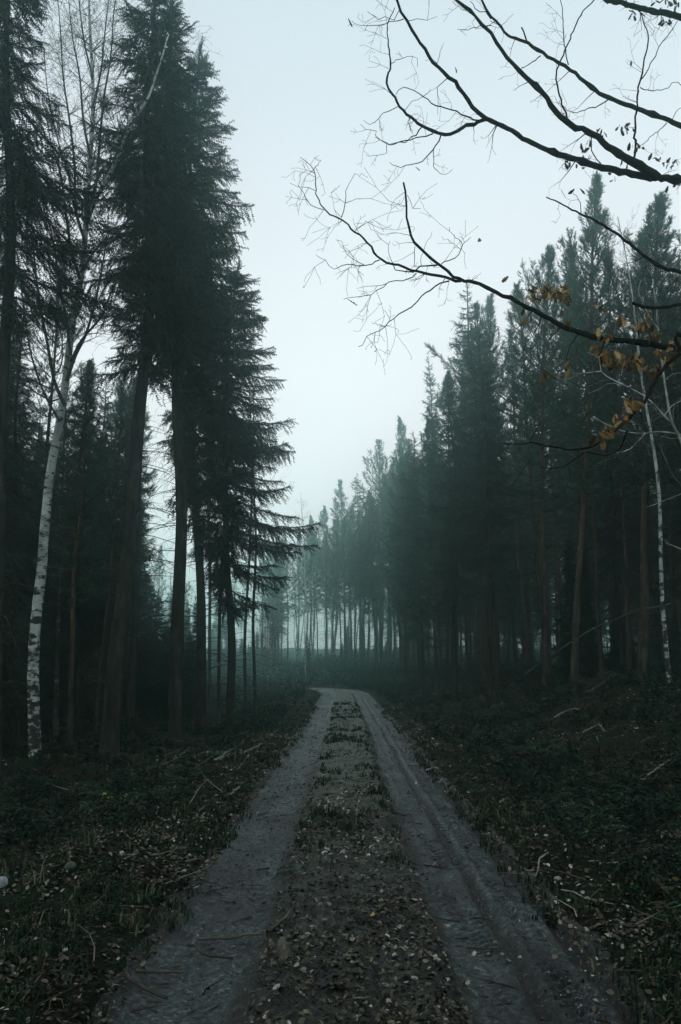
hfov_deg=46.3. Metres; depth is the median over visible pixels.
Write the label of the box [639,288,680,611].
pine tree
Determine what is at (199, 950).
fallen branch
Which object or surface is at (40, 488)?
pine tree
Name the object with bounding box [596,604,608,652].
spruce tree
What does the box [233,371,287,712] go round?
birch tree
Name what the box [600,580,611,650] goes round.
pine tree
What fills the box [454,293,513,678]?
pine tree
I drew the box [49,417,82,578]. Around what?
pine tree
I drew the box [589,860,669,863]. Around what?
fallen branch
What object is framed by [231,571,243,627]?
spruce tree
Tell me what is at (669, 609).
spruce tree
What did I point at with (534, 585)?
pine tree
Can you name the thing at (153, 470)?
pine tree
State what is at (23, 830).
bilberry undergrowth
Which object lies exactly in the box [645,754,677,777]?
fallen branch
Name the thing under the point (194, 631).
young spruce
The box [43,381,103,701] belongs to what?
spruce tree
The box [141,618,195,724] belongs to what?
young spruce
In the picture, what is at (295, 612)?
birch tree
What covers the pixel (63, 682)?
spruce tree
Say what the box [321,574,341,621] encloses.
birch tree
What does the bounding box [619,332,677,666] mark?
pine tree
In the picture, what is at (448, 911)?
fallen branch
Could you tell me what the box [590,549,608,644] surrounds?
spruce tree
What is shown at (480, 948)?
fallen branch
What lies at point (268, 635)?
birch tree
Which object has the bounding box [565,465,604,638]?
pine tree
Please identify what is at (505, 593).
spruce tree
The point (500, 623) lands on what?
spruce tree
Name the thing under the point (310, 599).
pine tree
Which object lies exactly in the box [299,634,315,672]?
young spruce
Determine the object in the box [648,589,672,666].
young spruce
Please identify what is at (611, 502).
spruce tree
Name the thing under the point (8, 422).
spruce tree
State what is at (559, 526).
pine tree
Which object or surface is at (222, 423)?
spruce tree
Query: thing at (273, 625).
birch tree
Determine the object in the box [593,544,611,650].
pine tree
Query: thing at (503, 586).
spruce tree
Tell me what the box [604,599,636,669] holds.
young spruce
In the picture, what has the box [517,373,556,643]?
pine tree
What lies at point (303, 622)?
birch tree
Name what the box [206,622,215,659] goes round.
young spruce
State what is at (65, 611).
spruce tree
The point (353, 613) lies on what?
pine tree
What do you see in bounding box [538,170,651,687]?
pine tree
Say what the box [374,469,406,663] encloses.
pine tree
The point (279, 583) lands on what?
pine tree
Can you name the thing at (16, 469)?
spruce tree
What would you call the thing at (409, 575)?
spruce tree
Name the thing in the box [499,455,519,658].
pine tree
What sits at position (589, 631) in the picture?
leaning branch
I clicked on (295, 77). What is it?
sky
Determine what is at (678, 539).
spruce tree
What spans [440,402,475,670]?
pine tree
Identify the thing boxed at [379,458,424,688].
pine tree
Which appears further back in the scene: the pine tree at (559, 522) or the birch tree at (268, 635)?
the pine tree at (559, 522)
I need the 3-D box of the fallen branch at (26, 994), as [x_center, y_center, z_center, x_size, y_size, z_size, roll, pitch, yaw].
[-1.515,2.337,3.904,0.033,0.025,0.352,0,-11,0]
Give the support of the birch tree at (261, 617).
on the ground at (94, 985)
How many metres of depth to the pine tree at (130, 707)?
26.62 m
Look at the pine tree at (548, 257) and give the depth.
29.93 m
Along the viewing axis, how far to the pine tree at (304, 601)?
136.65 m
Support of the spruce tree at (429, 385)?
on the ground at (94, 985)
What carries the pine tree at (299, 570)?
on the ground at (94, 985)
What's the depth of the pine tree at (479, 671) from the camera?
45.38 m
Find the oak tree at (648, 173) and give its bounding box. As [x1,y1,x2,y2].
[285,0,680,499]
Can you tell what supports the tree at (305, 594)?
on the ground at (94, 985)
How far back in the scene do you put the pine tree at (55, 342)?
23.55 m
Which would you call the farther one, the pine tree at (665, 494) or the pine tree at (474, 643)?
the pine tree at (474, 643)
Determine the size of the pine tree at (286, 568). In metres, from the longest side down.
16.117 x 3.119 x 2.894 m
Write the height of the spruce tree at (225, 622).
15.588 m
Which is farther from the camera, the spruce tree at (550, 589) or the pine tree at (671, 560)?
the spruce tree at (550, 589)
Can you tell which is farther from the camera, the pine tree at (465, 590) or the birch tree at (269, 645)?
the pine tree at (465, 590)
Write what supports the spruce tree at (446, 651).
on the ground at (94, 985)
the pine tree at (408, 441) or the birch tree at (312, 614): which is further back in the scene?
the birch tree at (312, 614)
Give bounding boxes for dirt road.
[93,684,668,1023]
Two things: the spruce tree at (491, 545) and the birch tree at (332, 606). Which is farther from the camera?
the birch tree at (332, 606)
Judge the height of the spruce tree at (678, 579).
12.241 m
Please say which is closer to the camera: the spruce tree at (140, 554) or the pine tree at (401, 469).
the spruce tree at (140, 554)
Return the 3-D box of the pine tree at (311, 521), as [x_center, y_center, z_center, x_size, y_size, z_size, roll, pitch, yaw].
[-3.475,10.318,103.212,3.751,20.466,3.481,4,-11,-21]
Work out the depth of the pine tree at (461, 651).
81.16 m
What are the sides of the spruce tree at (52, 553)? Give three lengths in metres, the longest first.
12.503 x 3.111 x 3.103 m
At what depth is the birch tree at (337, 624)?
115.64 m
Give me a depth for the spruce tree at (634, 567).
37.30 m
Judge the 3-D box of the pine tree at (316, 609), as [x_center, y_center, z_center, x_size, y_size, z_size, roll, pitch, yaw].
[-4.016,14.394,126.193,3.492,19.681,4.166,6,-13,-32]
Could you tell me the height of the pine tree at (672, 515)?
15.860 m
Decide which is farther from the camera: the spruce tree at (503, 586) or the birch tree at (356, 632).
the birch tree at (356, 632)
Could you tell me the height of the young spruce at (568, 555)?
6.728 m
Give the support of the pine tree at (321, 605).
on the ground at (94, 985)
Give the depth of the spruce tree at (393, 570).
66.03 m
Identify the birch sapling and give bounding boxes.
[554,254,680,548]
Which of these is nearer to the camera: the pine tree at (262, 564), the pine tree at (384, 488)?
the pine tree at (384, 488)
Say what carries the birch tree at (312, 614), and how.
on the ground at (94, 985)
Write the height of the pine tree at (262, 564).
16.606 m
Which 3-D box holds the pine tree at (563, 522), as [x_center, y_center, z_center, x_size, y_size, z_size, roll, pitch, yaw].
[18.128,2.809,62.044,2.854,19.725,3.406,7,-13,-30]
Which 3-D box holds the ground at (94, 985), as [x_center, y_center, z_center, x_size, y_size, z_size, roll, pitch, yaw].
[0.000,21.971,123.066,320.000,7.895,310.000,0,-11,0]
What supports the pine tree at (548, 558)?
on the ground at (94, 985)
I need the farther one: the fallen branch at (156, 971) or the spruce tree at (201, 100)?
the spruce tree at (201, 100)
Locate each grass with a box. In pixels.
[0,669,680,1023]
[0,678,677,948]
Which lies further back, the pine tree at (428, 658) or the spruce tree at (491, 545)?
the pine tree at (428, 658)
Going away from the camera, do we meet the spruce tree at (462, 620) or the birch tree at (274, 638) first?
the birch tree at (274, 638)
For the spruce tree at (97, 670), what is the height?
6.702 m
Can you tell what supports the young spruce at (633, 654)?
on the ground at (94, 985)
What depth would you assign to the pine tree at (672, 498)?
43.70 m
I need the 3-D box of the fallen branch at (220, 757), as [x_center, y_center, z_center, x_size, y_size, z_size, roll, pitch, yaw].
[-1.819,4.193,14.215,0.548,0.316,3.306,0,-11,0]
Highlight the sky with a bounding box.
[0,0,680,649]
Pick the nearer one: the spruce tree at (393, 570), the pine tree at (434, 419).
the pine tree at (434, 419)
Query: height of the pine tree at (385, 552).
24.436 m
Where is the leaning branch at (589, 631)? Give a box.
[510,603,670,685]
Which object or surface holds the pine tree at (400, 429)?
on the ground at (94, 985)
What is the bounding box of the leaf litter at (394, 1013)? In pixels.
[0,670,680,1023]
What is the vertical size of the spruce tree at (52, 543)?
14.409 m
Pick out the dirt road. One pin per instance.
(506, 971)
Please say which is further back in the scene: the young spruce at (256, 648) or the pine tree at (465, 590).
the young spruce at (256, 648)
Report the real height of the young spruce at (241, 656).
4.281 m
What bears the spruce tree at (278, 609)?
on the ground at (94, 985)
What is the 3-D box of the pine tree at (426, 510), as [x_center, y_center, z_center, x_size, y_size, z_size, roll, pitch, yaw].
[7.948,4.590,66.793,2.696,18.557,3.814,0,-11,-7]
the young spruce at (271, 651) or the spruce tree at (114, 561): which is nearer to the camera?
the spruce tree at (114, 561)
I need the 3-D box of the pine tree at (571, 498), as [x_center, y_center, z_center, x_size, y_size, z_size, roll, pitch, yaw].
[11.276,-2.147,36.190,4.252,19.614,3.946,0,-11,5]
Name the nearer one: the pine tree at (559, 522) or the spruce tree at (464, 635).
the pine tree at (559, 522)
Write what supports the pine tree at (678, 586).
on the ground at (94, 985)
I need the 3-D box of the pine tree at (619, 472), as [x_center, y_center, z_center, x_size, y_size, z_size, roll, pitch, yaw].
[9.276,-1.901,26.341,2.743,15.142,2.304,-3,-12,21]
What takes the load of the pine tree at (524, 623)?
on the ground at (94, 985)
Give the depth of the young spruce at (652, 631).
53.26 m
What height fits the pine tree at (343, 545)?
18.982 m
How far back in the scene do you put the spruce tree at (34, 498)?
27.03 m
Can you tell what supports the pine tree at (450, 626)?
on the ground at (94, 985)
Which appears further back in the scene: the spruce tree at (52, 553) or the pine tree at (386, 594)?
the pine tree at (386, 594)
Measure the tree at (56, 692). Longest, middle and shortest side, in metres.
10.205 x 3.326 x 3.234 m
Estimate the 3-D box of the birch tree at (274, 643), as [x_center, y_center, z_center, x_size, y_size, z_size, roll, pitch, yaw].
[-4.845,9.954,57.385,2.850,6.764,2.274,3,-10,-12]
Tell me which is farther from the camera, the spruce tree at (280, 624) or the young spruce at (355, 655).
the spruce tree at (280, 624)
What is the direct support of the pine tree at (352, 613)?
on the ground at (94, 985)
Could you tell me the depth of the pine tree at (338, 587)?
109.15 m
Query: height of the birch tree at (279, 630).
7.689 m
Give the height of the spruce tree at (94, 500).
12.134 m
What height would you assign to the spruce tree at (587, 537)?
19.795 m
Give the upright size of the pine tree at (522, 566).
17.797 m
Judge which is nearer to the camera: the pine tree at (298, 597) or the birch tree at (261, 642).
the birch tree at (261, 642)
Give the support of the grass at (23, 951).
on the ground at (94, 985)
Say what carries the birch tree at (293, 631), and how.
on the ground at (94, 985)
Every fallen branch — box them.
[18,973,41,1003]
[123,968,167,999]
[135,969,184,973]
[186,943,233,958]
[198,933,262,940]
[212,743,262,760]
[266,909,290,933]
[445,909,463,915]
[467,946,505,949]
[534,852,548,877]
[552,703,583,718]
[561,889,612,904]
[581,724,604,734]
[587,675,618,693]
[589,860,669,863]
[625,819,680,856]
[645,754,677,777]
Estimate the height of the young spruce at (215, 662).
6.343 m
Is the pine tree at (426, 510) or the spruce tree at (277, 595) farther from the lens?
the spruce tree at (277, 595)
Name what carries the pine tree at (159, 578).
on the ground at (94, 985)
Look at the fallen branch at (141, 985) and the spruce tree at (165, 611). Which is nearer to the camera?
the fallen branch at (141, 985)
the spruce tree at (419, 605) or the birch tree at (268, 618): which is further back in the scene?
the birch tree at (268, 618)
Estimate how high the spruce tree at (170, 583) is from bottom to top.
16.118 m
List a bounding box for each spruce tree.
[0,0,130,778]
[0,250,39,616]
[1,487,46,759]
[3,295,82,744]
[4,381,39,587]
[5,454,62,692]
[6,522,63,725]
[19,401,68,714]
[30,377,128,725]
[37,436,62,662]
[39,577,104,718]
[41,518,94,701]
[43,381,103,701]
[45,0,247,763]
[50,376,116,720]
[75,0,267,748]
[81,425,161,688]
[81,431,147,712]
[87,370,159,724]
[89,647,125,691]
[92,402,139,700]
[99,379,157,717]
[111,517,153,698]
[114,35,298,732]
[122,566,165,711]
[123,634,141,695]
[141,519,152,617]
[161,595,167,632]
[163,257,325,732]
[166,572,172,624]
[207,589,221,642]
[221,580,232,652]
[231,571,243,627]
[236,588,244,649]
[263,562,291,653]
[265,568,288,654]
[267,547,296,659]
[317,510,348,653]
[346,483,385,646]
[348,475,376,664]
[349,485,390,667]
[365,562,387,651]
[378,486,419,658]
[380,482,403,673]
[389,432,439,688]
[389,459,451,694]
[394,571,425,664]
[410,356,464,671]
[410,372,485,702]
[419,410,472,679]
[424,312,534,705]
[426,540,471,658]
[441,278,526,675]
[457,529,474,662]
[457,567,472,664]
[458,606,473,659]
[459,449,518,649]
[459,533,477,656]
[468,498,517,661]
[498,500,520,667]
[499,586,539,658]
[499,598,511,664]
[500,453,533,665]
[503,436,540,655]
[519,528,556,661]
[528,564,539,657]
[546,405,623,644]
[572,460,629,648]
[586,356,651,667]
[589,461,649,648]
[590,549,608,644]
[590,568,607,658]
[596,380,675,663]
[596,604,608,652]
[599,371,680,664]
[619,486,676,663]
[620,510,653,625]
[623,546,653,638]
[649,324,680,644]
[651,287,680,633]
[652,482,678,627]
[664,373,680,552]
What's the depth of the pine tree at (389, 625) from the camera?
101.98 m
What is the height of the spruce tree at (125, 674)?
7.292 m
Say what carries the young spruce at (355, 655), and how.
on the ground at (94, 985)
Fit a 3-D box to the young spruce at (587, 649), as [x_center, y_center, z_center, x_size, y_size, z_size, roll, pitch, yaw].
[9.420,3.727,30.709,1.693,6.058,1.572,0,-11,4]
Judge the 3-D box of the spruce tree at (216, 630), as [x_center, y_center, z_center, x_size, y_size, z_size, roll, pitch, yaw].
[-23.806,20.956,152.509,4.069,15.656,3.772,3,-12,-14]
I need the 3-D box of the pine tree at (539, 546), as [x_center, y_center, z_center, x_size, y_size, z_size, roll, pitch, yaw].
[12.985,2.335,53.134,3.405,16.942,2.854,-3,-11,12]
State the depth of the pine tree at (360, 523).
107.22 m
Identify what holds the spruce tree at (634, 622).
on the ground at (94, 985)
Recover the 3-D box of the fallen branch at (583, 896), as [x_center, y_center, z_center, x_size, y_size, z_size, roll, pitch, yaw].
[1.703,2.663,5.521,0.260,0.023,0.356,0,-11,0]
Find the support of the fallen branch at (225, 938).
on the ground at (94, 985)
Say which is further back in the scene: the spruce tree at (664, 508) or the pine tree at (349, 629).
the pine tree at (349, 629)
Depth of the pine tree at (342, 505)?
101.14 m
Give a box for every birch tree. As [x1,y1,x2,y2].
[0,0,219,758]
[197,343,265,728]
[221,583,240,691]
[231,380,293,707]
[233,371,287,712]
[247,616,261,684]
[248,599,280,692]
[249,567,269,657]
[251,601,278,683]
[255,607,270,671]
[255,608,280,693]
[255,612,270,666]
[256,619,277,669]
[257,598,276,687]
[258,605,287,690]
[259,597,287,659]
[261,560,282,673]
[264,612,291,690]
[265,587,285,688]
[265,598,285,687]
[270,600,288,688]
[273,621,286,656]
[282,541,315,686]
[286,598,301,662]
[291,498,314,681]
[291,584,302,647]
[296,572,306,661]
[300,574,330,667]
[316,546,342,658]
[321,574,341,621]
[334,583,349,659]
[351,588,365,654]
[362,592,372,660]
[594,213,680,691]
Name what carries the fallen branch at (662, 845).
on the ground at (94, 985)
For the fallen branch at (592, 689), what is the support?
on the ground at (94, 985)
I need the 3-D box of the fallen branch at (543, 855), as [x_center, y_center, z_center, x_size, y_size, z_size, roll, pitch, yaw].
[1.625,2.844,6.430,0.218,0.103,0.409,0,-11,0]
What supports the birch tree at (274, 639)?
on the ground at (94, 985)
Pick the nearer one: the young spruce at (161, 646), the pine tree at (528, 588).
the young spruce at (161, 646)
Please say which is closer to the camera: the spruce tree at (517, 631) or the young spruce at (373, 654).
the spruce tree at (517, 631)
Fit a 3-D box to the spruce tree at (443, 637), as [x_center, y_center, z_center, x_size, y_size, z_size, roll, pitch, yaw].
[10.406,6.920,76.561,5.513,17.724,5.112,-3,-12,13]
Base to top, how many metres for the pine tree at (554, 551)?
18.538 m
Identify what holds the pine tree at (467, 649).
on the ground at (94, 985)
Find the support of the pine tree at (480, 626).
on the ground at (94, 985)
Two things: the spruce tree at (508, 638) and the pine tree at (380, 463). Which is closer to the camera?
the spruce tree at (508, 638)
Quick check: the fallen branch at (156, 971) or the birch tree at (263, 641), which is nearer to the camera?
the fallen branch at (156, 971)
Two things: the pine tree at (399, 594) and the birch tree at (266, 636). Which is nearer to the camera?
the birch tree at (266, 636)
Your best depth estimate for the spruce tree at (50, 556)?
28.15 m
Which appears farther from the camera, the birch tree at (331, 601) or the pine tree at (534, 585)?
the birch tree at (331, 601)
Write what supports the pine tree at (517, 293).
on the ground at (94, 985)
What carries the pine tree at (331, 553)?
on the ground at (94, 985)
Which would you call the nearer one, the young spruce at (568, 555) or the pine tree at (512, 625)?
the young spruce at (568, 555)
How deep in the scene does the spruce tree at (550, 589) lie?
72.32 m
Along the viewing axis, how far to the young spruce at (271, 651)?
97.04 m
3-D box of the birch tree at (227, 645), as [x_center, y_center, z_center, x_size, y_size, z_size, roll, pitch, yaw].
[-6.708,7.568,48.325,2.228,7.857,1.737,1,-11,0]
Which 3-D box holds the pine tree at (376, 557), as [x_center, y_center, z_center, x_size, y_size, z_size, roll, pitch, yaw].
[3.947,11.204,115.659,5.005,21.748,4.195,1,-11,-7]
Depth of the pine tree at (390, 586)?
111.30 m
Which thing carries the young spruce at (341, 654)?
on the ground at (94, 985)
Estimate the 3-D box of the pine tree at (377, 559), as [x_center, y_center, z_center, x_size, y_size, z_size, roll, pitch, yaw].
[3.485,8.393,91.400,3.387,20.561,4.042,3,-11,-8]
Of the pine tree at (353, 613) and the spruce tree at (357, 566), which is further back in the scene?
the pine tree at (353, 613)
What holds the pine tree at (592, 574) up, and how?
on the ground at (94, 985)
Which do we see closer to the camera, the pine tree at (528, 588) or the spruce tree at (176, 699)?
the spruce tree at (176, 699)
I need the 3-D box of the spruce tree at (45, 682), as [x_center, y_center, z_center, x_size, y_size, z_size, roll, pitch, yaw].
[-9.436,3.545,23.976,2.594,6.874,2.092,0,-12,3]
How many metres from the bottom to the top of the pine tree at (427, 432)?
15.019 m
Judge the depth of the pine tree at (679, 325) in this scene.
20.15 m
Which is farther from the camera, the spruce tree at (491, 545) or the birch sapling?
the spruce tree at (491, 545)
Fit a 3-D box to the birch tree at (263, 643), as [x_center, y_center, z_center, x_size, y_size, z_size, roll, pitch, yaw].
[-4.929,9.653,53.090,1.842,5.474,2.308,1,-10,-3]
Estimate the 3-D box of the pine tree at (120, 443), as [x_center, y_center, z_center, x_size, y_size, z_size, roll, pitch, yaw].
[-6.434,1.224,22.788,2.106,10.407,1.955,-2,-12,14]
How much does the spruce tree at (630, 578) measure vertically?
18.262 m
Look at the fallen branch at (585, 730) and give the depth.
17.47 m
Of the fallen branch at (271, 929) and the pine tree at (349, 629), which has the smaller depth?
the fallen branch at (271, 929)
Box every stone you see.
[0,876,7,887]
[64,861,76,870]
[276,936,289,962]
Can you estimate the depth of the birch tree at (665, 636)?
21.22 m
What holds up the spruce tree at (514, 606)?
on the ground at (94, 985)
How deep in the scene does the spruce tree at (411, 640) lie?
82.76 m
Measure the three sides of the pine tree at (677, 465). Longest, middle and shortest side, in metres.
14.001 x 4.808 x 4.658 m
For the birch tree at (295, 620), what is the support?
on the ground at (94, 985)
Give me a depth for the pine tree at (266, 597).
117.85 m
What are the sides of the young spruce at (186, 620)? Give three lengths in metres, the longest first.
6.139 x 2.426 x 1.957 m
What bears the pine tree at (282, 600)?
on the ground at (94, 985)
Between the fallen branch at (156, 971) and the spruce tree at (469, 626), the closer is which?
the fallen branch at (156, 971)
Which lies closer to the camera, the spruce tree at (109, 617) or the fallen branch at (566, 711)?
the fallen branch at (566, 711)
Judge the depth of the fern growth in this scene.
11.63 m
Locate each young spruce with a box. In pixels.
[137,589,169,699]
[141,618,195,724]
[149,619,168,717]
[162,598,189,684]
[183,595,210,709]
[183,598,193,668]
[183,630,189,707]
[183,634,196,719]
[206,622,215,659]
[211,620,225,658]
[213,629,225,673]
[236,637,248,662]
[255,632,260,657]
[268,626,278,666]
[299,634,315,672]
[338,643,343,668]
[351,645,358,666]
[370,630,384,658]
[382,628,392,662]
[549,568,570,666]
[551,529,585,668]
[565,535,607,674]
[603,595,647,666]
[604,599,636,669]
[637,605,656,662]
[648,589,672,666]
[659,613,680,676]
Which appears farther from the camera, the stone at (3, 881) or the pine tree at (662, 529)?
the pine tree at (662, 529)
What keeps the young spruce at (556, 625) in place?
on the ground at (94, 985)
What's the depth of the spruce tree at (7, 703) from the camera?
17.07 m
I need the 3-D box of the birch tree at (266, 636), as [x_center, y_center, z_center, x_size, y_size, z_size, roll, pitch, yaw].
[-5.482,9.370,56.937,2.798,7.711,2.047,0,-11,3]
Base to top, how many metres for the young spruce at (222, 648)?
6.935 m
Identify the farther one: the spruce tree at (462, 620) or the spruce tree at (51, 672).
the spruce tree at (462, 620)
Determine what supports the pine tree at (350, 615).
on the ground at (94, 985)
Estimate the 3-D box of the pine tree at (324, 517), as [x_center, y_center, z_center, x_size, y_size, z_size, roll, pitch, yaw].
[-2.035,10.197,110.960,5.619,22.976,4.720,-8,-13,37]
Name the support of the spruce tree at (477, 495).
on the ground at (94, 985)
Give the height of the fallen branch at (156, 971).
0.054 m
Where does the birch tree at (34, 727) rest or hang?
on the ground at (94, 985)
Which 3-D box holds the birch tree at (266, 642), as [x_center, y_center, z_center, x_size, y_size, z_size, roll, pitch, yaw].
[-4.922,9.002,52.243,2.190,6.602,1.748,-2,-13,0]
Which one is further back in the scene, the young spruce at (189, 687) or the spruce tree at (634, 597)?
the spruce tree at (634, 597)
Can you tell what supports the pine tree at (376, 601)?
on the ground at (94, 985)
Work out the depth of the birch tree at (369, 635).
108.73 m
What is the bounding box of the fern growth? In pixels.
[0,667,680,911]
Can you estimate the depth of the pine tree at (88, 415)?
19.43 m
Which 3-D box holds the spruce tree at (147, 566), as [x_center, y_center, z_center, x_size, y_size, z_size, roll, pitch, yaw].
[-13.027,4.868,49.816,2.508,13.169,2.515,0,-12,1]
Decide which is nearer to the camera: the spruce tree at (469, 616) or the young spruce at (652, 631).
the young spruce at (652, 631)
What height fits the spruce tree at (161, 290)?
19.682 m
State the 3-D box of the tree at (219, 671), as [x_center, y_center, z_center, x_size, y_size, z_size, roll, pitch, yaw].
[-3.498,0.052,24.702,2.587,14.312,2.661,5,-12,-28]
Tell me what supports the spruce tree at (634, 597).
on the ground at (94, 985)
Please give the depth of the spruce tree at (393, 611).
75.51 m
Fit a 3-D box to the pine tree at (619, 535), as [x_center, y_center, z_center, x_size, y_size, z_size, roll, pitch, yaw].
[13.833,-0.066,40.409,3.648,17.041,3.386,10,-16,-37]
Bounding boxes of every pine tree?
[6,243,94,727]
[8,338,37,536]
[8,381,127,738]
[19,436,58,694]
[21,358,119,748]
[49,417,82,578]
[78,385,157,732]
[88,364,150,674]
[91,378,156,701]
[98,85,195,721]
[145,545,167,617]
[166,575,190,626]
[182,277,225,705]
[252,555,272,662]
[260,556,274,648]
[265,539,287,644]
[269,539,291,658]
[278,539,301,664]
[290,532,311,661]
[291,562,304,659]
[299,549,311,650]
[300,515,327,656]
[301,531,319,659]
[304,531,328,658]
[305,505,336,660]
[307,549,324,657]
[312,525,335,660]
[317,538,335,659]
[317,561,334,632]
[323,519,347,659]
[327,518,350,657]
[328,479,362,665]
[331,515,356,670]
[335,503,358,665]
[340,509,357,659]
[345,559,356,659]
[346,514,362,657]
[346,571,358,643]
[348,490,384,667]
[354,439,397,666]
[354,529,377,661]
[357,500,384,665]
[361,481,392,661]
[368,521,386,654]
[371,474,391,662]
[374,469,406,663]
[377,480,392,643]
[377,505,396,651]
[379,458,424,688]
[383,438,426,677]
[383,451,416,664]
[386,516,404,648]
[388,415,427,669]
[399,416,457,698]
[413,452,429,666]
[419,369,478,693]
[420,467,443,657]
[424,299,522,689]
[424,469,443,671]
[436,368,500,677]
[438,333,491,672]
[438,429,475,670]
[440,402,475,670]
[440,506,462,658]
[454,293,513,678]
[457,566,464,658]
[458,497,483,670]
[468,328,550,666]
[473,279,572,680]
[473,414,516,654]
[487,244,596,688]
[494,412,522,666]
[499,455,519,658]
[499,497,507,665]
[501,415,540,666]
[501,456,533,664]
[507,427,560,645]
[517,242,624,665]
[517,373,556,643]
[518,376,578,667]
[519,515,538,658]
[520,453,565,651]
[524,481,560,651]
[527,367,570,664]
[531,525,556,628]
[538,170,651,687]
[539,496,564,645]
[540,553,555,664]
[545,368,600,613]
[545,454,574,593]
[547,268,632,667]
[547,421,591,578]
[557,437,590,563]
[558,277,619,672]
[563,190,680,681]
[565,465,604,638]
[566,400,636,628]
[576,251,654,673]
[582,380,640,658]
[586,498,603,642]
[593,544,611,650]
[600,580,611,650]
[602,229,680,632]
[616,232,680,661]
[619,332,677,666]
[629,285,680,641]
[634,316,680,615]
[637,453,677,628]
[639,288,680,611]
[649,452,679,631]
[653,394,680,630]
[672,321,680,340]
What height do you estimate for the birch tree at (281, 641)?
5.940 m
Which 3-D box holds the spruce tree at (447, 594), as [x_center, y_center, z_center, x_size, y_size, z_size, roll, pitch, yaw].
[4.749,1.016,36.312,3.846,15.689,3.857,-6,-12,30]
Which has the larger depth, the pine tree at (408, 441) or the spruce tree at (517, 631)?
the spruce tree at (517, 631)
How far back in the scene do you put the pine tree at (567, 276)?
33.48 m
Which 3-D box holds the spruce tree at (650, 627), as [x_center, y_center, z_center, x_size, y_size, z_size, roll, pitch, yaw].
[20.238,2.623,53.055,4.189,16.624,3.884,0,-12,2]
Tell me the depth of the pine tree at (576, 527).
47.28 m
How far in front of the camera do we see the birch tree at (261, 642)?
58.04 m
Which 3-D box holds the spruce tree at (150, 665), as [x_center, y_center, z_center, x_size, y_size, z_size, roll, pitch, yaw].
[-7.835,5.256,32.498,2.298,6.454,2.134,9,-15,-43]
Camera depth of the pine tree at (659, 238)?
24.12 m
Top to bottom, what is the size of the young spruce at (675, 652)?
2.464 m
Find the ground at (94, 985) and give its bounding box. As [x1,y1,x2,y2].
[0,645,680,1023]
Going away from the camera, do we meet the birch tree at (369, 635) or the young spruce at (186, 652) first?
the young spruce at (186, 652)
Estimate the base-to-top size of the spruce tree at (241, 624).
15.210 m
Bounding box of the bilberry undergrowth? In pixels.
[0,649,680,946]
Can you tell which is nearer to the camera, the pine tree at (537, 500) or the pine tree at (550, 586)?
the pine tree at (537, 500)
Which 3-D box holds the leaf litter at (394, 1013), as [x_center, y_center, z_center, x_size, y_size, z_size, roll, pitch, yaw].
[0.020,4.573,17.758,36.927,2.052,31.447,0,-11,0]
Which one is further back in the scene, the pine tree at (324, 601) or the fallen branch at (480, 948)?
the pine tree at (324, 601)
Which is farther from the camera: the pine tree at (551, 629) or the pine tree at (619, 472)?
the pine tree at (551, 629)
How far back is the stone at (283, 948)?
4.49 m
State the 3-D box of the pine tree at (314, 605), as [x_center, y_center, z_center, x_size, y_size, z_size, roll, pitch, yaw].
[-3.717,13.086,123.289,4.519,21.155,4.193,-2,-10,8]
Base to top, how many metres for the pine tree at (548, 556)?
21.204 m
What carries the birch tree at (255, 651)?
on the ground at (94, 985)
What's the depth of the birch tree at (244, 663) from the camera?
33.52 m
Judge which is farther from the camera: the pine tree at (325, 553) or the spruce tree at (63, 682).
the pine tree at (325, 553)
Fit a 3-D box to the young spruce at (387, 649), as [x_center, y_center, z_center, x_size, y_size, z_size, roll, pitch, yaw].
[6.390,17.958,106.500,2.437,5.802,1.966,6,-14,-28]
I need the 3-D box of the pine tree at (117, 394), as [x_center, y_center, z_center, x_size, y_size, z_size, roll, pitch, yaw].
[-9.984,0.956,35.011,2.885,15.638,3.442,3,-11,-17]
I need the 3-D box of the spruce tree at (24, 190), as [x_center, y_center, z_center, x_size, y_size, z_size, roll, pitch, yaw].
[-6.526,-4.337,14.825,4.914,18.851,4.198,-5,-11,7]
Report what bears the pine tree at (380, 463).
on the ground at (94, 985)
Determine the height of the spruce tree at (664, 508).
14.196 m
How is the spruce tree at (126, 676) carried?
on the ground at (94, 985)
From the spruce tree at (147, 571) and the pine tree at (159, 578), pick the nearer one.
the spruce tree at (147, 571)
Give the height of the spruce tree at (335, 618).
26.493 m
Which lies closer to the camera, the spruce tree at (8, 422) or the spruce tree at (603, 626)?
the spruce tree at (8, 422)
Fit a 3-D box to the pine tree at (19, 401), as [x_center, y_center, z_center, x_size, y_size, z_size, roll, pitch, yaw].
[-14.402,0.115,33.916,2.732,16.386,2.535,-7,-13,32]
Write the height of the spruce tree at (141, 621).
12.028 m
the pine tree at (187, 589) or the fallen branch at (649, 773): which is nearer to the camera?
the fallen branch at (649, 773)
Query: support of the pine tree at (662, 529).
on the ground at (94, 985)
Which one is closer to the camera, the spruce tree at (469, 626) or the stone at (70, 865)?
the stone at (70, 865)
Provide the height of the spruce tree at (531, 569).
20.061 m
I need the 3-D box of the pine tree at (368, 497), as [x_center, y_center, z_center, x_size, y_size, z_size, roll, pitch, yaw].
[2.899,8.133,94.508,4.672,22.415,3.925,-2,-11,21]
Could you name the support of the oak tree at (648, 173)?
on the ground at (94, 985)
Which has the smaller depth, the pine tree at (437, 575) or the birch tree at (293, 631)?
the pine tree at (437, 575)
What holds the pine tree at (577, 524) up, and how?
on the ground at (94, 985)

